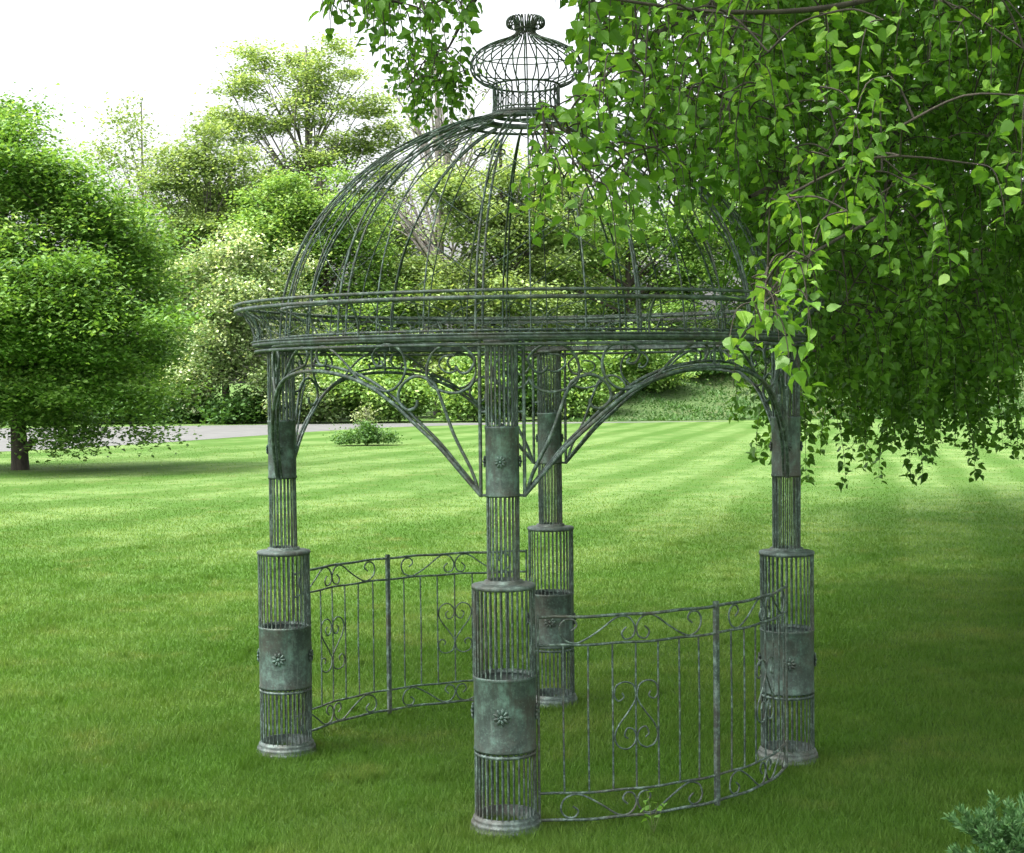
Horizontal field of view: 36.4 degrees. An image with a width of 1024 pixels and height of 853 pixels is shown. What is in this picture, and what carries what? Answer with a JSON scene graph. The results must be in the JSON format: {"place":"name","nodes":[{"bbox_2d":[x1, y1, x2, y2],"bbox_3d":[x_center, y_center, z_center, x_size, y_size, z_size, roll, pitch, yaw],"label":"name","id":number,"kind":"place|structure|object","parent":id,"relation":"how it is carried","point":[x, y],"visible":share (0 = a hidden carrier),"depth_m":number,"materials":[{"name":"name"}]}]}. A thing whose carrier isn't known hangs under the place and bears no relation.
{"place":"outdoors","nodes":[
{"label":"outdoors","id":0,"kind":"place"},
{"bbox_2d":[0,421,709,450],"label":"driveway","id":1,"kind":"structure","parent":0,"point":[216,431],"depth_m":59.22,"materials":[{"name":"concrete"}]},
{"bbox_2d":[0,381,1023,852],"bbox_3d":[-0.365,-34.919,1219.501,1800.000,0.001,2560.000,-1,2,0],"label":"lawn","id":2,"kind":"structure","parent":0,"point":[642,435],"depth_m":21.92,"materials":[{"name":"green plant"}]},
{"bbox_2d":[2,395,111,423],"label":"shrub","id":3,"kind":"object","parent":2,"relation":"on","point":[60,414],"visible":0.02,"depth_m":70.51,"materials":[{"name":"green plant"}]},
{"bbox_2d":[0,293,219,401],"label":"dark tree","id":4,"kind":"object","parent":2,"relation":"on","point":[159,363],"depth_m":74.07,"materials":[{"name":"green plant"}]},
{"bbox_2d":[0,81,233,469],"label":"maple tree","id":5,"kind":"object","parent":2,"relation":"on","point":[51,345],"visible":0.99,"depth_m":32.17,"materials":[{"name":"green plant"}]},
{"bbox_2d":[70,384,168,423],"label":"shrub","id":6,"kind":"object","parent":2,"relation":"on","point":[113,418],"visible":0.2,"depth_m":70.33,"materials":[{"name":"green plant"}]},
{"bbox_2d":[66,90,201,384],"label":"birch tree","id":7,"kind":"object","parent":2,"relation":"on","point":[103,151],"visible":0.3,"depth_m":78.76,"materials":[{"name":"green plant"}]},
{"bbox_2d":[122,385,218,423],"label":"shrub","id":8,"kind":"object","parent":2,"relation":"on","point":[178,410],"visible":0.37,"depth_m":70.39,"materials":[{"name":"green plant"}]},
{"bbox_2d":[116,106,277,387],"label":"ash tree","id":9,"kind":"object","parent":2,"relation":"on","point":[204,168],"visible":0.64,"depth_m":76.65,"materials":[{"name":"green plant"}]},
{"bbox_2d":[152,216,336,418],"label":"dogwood tree","id":10,"kind":"object","parent":2,"relation":"on","point":[242,278],"visible":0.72,"depth_m":68.86,"materials":[{"name":"green plant"}]},
{"bbox_2d":[188,375,303,424],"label":"shrub","id":11,"kind":"object","parent":2,"relation":"on","point":[237,408],"visible":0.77,"depth_m":68.61,"materials":[{"name":"green plant"}]},
{"bbox_2d":[133,182,363,376],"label":"beech tree","id":12,"kind":"object","parent":2,"relation":"on","point":[191,239],"visible":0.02,"depth_m":86.86,"materials":[{"name":"green plant"}]},
{"bbox_2d":[174,29,416,376],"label":"poplar tree","id":13,"kind":"object","parent":2,"relation":"on","point":[309,79],"visible":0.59,"depth_m":82.92,"materials":[{"name":"green plant"}]},
{"bbox_2d":[254,374,350,423],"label":"shrub","id":14,"kind":"object","parent":2,"relation":"on","point":[306,408],"visible":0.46,"depth_m":67.51,"materials":[{"name":"green plant"}]},
{"bbox_2d":[186,153,449,412],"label":"maple tree","id":15,"kind":"object","parent":2,"relation":"on","point":[276,222],"visible":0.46,"depth_m":75.22,"materials":[{"name":"green plant"}]},
{"bbox_2d":[309,352,390,422],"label":"shrub","id":16,"kind":"object","parent":2,"relation":"on","point":[348,394],"visible":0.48,"depth_m":67.93,"materials":[{"name":"green plant"}]},
{"bbox_2d":[349,402,382,444],"bbox_3d":[-4.251,-0.017,44.673,1.180,1.392,0.971,-1,2,0],"label":"shrub","id":17,"kind":"object","parent":2,"relation":"on","point":[365,415],"visible":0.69,"depth_m":44.55,"materials":[{"name":"green plant"}]},
{"bbox_2d":[322,419,411,445],"bbox_3d":[-4.101,0.211,44.247,2.534,0.958,1.440,-1,2,0],"label":"juniper shrub","id":18,"kind":"object","parent":2,"relation":"on","point":[368,433],"visible":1,"depth_m":44.05,"materials":[{"name":"green plant"}]},
{"bbox_2d":[349,356,443,421],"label":"shrub","id":19,"kind":"object","parent":2,"relation":"on","point":[413,390],"visible":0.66,"depth_m":67.72,"materials":[{"name":"green plant"}]},
{"bbox_2d":[371,50,517,416],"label":"bare tree","id":20,"kind":"object","parent":2,"relation":"on","point":[416,240],"visible":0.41,"depth_m":78.61,"materials":[{"name":"grey plant"}]},
{"bbox_2d":[426,352,528,421],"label":"shrub","id":21,"kind":"object","parent":2,"relation":"on","point":[460,405],"visible":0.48,"depth_m":67.78,"materials":[{"name":"green plant"}]},
{"bbox_2d":[364,134,623,411],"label":"willow tree","id":22,"kind":"object","parent":2,"relation":"on","point":[469,207],"visible":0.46,"depth_m":75.80,"materials":[{"name":"green plant"}]},
{"bbox_2d":[338,171,653,333],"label":"beech tree","id":23,"kind":"object","parent":2,"relation":"on","point":[400,242],"visible":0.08,"depth_m":88.78,"materials":[{"name":"green plant"}]},
{"bbox_2d":[465,341,569,420],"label":"shrub","id":24,"kind":"object","parent":2,"relation":"on","point":[528,390],"visible":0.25,"depth_m":68.26,"materials":[{"name":"green plant"}]},
{"bbox_2d":[233,13,824,838],"bbox_3d":[0.083,-0.164,7.503,2.796,3.594,2.796,0,2,6],"label":"gazebo","id":25,"kind":"object","parent":2,"relation":"on","point":[505,707],"visible":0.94,"depth_m":7.22,"materials":[{"name":"grey metal"}]},
{"bbox_2d":[526,331,625,418],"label":"shrub","id":26,"kind":"object","parent":2,"relation":"on","point":[577,398],"visible":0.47,"depth_m":68.73,"materials":[{"name":"green plant"}]},
{"bbox_2d":[640,791,666,833],"bbox_3d":[0.568,1.554,6.246,0.100,0.166,0.103,0,2,23],"label":"weed","id":27,"kind":"object","parent":2,"relation":"on","point":[659,808],"visible":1,"depth_m":6.25,"materials":[{"name":"plant"}]},
{"bbox_2d":[308,0,1023,491],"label":"linden tree","id":28,"kind":"object","parent":2,"relation":"on","point":[900,328],"visible":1,"depth_m":7.06,"materials":[{"name":"green plant"}]},
{"bbox_2d":[940,789,1023,852],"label":"juniper shrub","id":29,"kind":"object","parent":2,"relation":"on","point":[1005,834],"visible":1,"depth_m":5.67,"materials":[{"name":"green plant"}]},
{"bbox_2d":[0,0,1023,383],"label":"sky","id":30,"kind":"structure","parent":0,"point":[92,48],"materials":[{"name":"white"}]},
{"bbox_2d":[527,356,1023,421],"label":"hill","id":31,"kind":"structure","parent":0,"point":[670,394],"depth_m":71.65,"materials":[{"name":"green plant"}]},
{"bbox_2d":[512,187,739,358],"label":"oak tree","id":32,"kind":"object","parent":31,"relation":"on","point":[666,277],"visible":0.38,"depth_m":79.08,"materials":[{"name":"green plant"}]},
{"bbox_2d":[569,318,710,393],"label":"shrub","id":33,"kind":"object","parent":31,"relation":"on","point":[631,373],"visible":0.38,"depth_m":72.16,"materials":[{"name":"green plant"}]},
{"bbox_2d":[663,331,767,374],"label":"shrub","id":34,"kind":"object","parent":31,"relation":"on","point":[710,372],"visible":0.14,"depth_m":74.82,"materials":[{"name":"green plant"}]},
{"bbox_2d":[669,160,844,359],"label":"oak tree","id":35,"kind":"object","parent":31,"relation":"on","point":[708,323],"visible":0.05,"depth_m":80.63,"materials":[{"name":"green plant"}]},
{"bbox_2d":[787,189,933,262],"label":"beech tree","id":36,"kind":"object","parent":31,"relation":"on","point":[878,232],"depth_m":82.33,"materials":[{"name":"green plant"}]},
{"bbox_2d":[964,218,1023,356],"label":"beech tree","id":37,"kind":"object","parent":31,"relation":"on","point":[1021,347],"visible":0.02,"depth_m":79.87,"materials":[{"name":"green plant"}]}
]}

